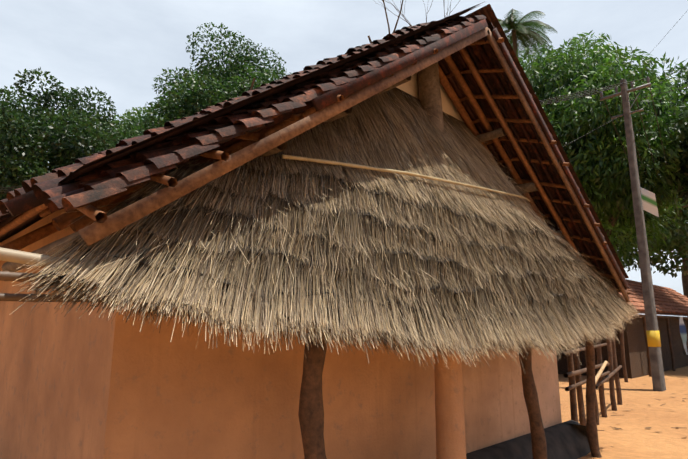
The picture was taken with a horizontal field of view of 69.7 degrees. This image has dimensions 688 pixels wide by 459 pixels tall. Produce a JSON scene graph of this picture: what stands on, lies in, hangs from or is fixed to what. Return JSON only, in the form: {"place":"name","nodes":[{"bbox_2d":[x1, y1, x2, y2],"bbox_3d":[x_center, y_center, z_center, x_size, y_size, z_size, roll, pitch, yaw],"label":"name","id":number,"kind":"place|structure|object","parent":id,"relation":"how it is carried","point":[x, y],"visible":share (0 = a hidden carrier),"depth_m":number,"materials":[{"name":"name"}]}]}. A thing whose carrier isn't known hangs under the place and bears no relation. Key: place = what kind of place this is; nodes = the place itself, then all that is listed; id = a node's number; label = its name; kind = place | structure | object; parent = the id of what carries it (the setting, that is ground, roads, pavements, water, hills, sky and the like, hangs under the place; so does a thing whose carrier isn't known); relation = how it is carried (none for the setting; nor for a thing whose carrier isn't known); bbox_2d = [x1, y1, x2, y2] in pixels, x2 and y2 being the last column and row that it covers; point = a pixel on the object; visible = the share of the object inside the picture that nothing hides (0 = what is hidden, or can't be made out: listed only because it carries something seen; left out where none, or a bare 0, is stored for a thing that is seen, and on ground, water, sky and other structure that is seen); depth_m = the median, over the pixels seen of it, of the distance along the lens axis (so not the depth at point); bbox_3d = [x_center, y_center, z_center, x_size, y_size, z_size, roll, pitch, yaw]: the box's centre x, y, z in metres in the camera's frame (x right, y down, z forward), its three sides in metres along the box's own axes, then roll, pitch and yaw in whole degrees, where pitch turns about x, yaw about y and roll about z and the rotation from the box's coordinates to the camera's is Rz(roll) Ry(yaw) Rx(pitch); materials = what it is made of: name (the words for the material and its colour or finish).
{"place":"outdoors","nodes":[
{"label":"outdoors","id":0,"kind":"place"},
{"bbox_2d":[0,72,561,458],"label":"house walls","id":1,"kind":"structure","parent":0,"point":[87,385],"depth_m":3.48,"materials":[{"name":"orange paint"}]},
{"bbox_2d":[0,3,487,224],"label":"roof tiles","id":2,"kind":"object","parent":1,"relation":"on","point":[117,177],"visible":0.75,"depth_m":2.74,"materials":[{"name":"brown tile"}]},
{"bbox_2d":[0,5,479,242],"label":"roof ridge","id":3,"kind":"structure","parent":2,"relation":"on","point":[25,224],"depth_m":2.91,"materials":[{"name":"tile"}]},
{"bbox_2d":[438,7,577,248],"bbox_3d":[-1.063,-0.034,9.363,3.350,2.426,10.400,11,-15,-43],"label":"roof underside","id":4,"kind":"object","parent":2,"relation":"on","point":[460,93],"visible":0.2,"depth_m":5.71,"materials":[{"name":"tile"}]},
{"bbox_2d":[1,19,563,271],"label":"wooden beams","id":5,"kind":"structure","parent":1,"relation":"on","point":[429,90],"depth_m":5.00,"materials":[{"name":"brown wood"}]},
{"bbox_2d":[0,30,629,294],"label":"roof rafters","id":6,"kind":"object","parent":5,"relation":"on","point":[92,212],"visible":0.17,"depth_m":4.99,"materials":[{"name":"brown wood"}]},
{"bbox_2d":[450,4,632,290],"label":"roof tiles","id":7,"kind":"object","parent":6,"relation":"on","point":[498,83],"depth_m":5.58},
{"bbox_2d":[78,27,628,301],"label":"verge boards","id":8,"kind":"object","parent":5,"relation":"attached to","point":[121,219],"visible":1,"depth_m":2.85,"materials":[{"name":"brown wood"}]},
{"bbox_2d":[9,87,640,373],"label":"thatched roof","id":9,"kind":"structure","parent":1,"relation":"attached to","point":[419,143],"depth_m":3.18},
{"bbox_2d":[40,91,617,334],"bbox_3d":[1.201,-0.214,4.620,7.044,2.333,0.975,11,-15,-43],"label":"thatch","id":10,"kind":"object","parent":9,"relation":"on","point":[368,215],"visible":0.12,"depth_m":3.05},
{"bbox_2d":[0,124,529,302],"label":"bamboo poles","id":11,"kind":"object","parent":10,"relation":"on","point":[15,256],"visible":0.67,"depth_m":2.09,"materials":[{"name":"beige wood"}]},
{"bbox_2d":[0,0,687,316],"label":"sky","id":12,"kind":"structure","parent":0,"point":[118,48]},
{"bbox_2d":[434,347,465,458],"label":"plaster pillar","id":13,"kind":"structure","parent":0,"point":[450,426],"depth_m":3.92,"materials":[{"name":"orange paint"}]},
{"bbox_2d":[558,366,687,458],"bbox_3d":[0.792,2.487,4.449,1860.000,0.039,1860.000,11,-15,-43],"label":"ground","id":14,"kind":"structure","parent":0,"point":[635,438],"depth_m":8.71,"materials":[{"name":"orange sand"}]},
{"bbox_2d":[0,67,119,199],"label":"tree","id":15,"kind":"object","parent":14,"relation":"on","point":[36,138],"depth_m":22.61,"materials":[{"name":"green plant"}]},
{"bbox_2d":[83,107,162,143],"bbox_3d":[-17.227,-0.730,39.332,10.916,19.890,10.646,11,-15,-43],"label":"tree","id":16,"kind":"object","parent":14,"relation":"on","point":[119,126],"visible":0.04,"depth_m":39.35,"materials":[{"name":"green plant"}]},
{"bbox_2d":[122,104,165,138],"bbox_3d":[-11.176,-3.008,34.119,10.432,12.034,9.932,-6,-13,28],"label":"tree","id":17,"kind":"object","parent":14,"relation":"on","point":[133,133],"depth_m":33.82,"materials":[{"name":"green plant"}]},
{"bbox_2d":[132,22,291,136],"bbox_3d":[-6.841,-2.286,30.526,11.940,19.500,11.560,11,-15,-43],"label":"tree","id":18,"kind":"object","parent":14,"relation":"on","point":[182,100],"depth_m":28.76,"materials":[{"name":"green plant"}]},
{"bbox_2d":[368,0,458,42],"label":"bare tree","id":19,"kind":"object","parent":14,"relation":"on","point":[369,38],"visible":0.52,"depth_m":24.23,"materials":[{"name":"brown plant"}]},
{"bbox_2d":[298,331,601,458],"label":"wooden posts","id":20,"kind":"object","parent":14,"relation":"on","point":[311,414],"visible":0.77,"depth_m":3.08,"materials":[{"name":"brown wood"}]},
{"bbox_2d":[497,8,556,59],"bbox_3d":[11.244,-3.532,30.741,5.677,21.957,5.047,11,-15,-43],"label":"palm","id":21,"kind":"object","parent":14,"relation":"on","point":[521,32],"depth_m":32.11,"materials":[{"name":"green plant"}]},
{"bbox_2d":[466,420,590,458],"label":"wall plinth","id":22,"kind":"structure","parent":14,"relation":"on","point":[567,439],"depth_m":5.82,"materials":[{"name":"black paint"}]},
{"bbox_2d":[562,330,622,425],"bbox_3d":[4.376,2.496,8.572,0.206,1.675,4.868,-8,-14,36],"label":"wood fence","id":23,"kind":"object","parent":14,"relation":"on","point":[573,387],"visible":0.79,"depth_m":8.32,"materials":[{"name":"brown wood"}]},
{"bbox_2d":[595,361,607,382],"bbox_3d":[3.978,2.275,7.730,0.066,0.338,1.841,-8,-13,34],"label":"wooden stick","id":24,"kind":"object","parent":23,"relation":"attached to","point":[599,373],"visible":0.62,"depth_m":7.87,"materials":[{"name":"beige wood"}]},
{"bbox_2d":[516,30,687,269],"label":"mango tree","id":25,"kind":"object","parent":14,"relation":"on","point":[598,160],"depth_m":21.34,"materials":[{"name":"green plant"}]},
{"bbox_2d":[556,317,687,378],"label":"shed wall","id":26,"kind":"structure","parent":14,"relation":"on","point":[636,359],"depth_m":16.30,"materials":[{"name":"wood"}]},
{"bbox_2d":[618,279,687,315],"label":"neighbour roof tiles","id":27,"kind":"object","parent":26,"relation":"on","point":[669,301],"visible":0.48,"depth_m":19.86,"materials":[{"name":"brown tile"}]},
{"bbox_2d":[679,317,687,354],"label":"hanging cloth","id":28,"kind":"object","parent":26,"relation":"hanging from","point":[683,332],"visible":1,"depth_m":18.66,"materials":[{"name":"fabric"}]},
{"bbox_2d":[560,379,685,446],"bbox_3d":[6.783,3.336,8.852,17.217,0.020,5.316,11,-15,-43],"label":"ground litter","id":29,"kind":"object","parent":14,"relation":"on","point":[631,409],"visible":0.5,"depth_m":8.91,"materials":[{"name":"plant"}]},
{"bbox_2d":[620,79,665,391],"bbox_3d":[7.894,-0.086,13.150,0.400,8.400,0.200,11,-15,-43],"label":"utility pole","id":30,"kind":"object","parent":14,"relation":"on","point":[657,371],"visible":0.94,"depth_m":12.93,"materials":[{"name":"wood"}]},
{"bbox_2d":[600,77,650,156],"bbox_3d":[7.971,-2.858,13.771,0.305,2.481,1.300,11,-15,-43],"label":"utility pole crossarm","id":31,"kind":"object","parent":30,"relation":"attached to","point":[648,84],"visible":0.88,"depth_m":13.78,"materials":[{"name":"grey metal"}]},
{"bbox_2d":[0,10,687,222],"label":"power lines","id":32,"kind":"object","parent":31,"relation":"attached to","point":[579,97],"visible":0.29,"depth_m":14.43,"materials":[{"name":"black metal"}]},
{"bbox_2d":[641,188,658,216],"bbox_3d":[8.076,-0.731,13.058,0.100,0.870,0.320,11,-15,-43],"label":"sign","id":33,"kind":"object","parent":30,"relation":"attached to","point":[649,203],"visible":1,"depth_m":13.04,"materials":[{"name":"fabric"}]},
{"bbox_2d":[646,331,660,346],"bbox_3d":[7.894,2.779,12.588,0.387,0.400,0.199,11,-15,-43],"label":"yellow pole band","id":34,"kind":"object","parent":30,"relation":"attached to","point":[653,339],"visible":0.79,"depth_m":12.47,"materials":[{"name":"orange paint"}]},
{"bbox_2d":[600,62,687,316],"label":"tree","id":35,"kind":"object","parent":14,"relation":"on","point":[681,234],"depth_m":30.93,"materials":[{"name":"green plant"}]},
{"bbox_2d":[619,314,687,381],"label":"wooden posts","id":36,"kind":"object","parent":14,"relation":"on","point":[647,347],"visible":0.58,"depth_m":16.08,"materials":[{"name":"brown wood"}]},
{"bbox_2d":[652,75,687,207],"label":"tree","id":37,"kind":"object","parent":14,"relation":"on","point":[683,124],"depth_m":19.82,"materials":[{"name":"green plant"}]}
]}

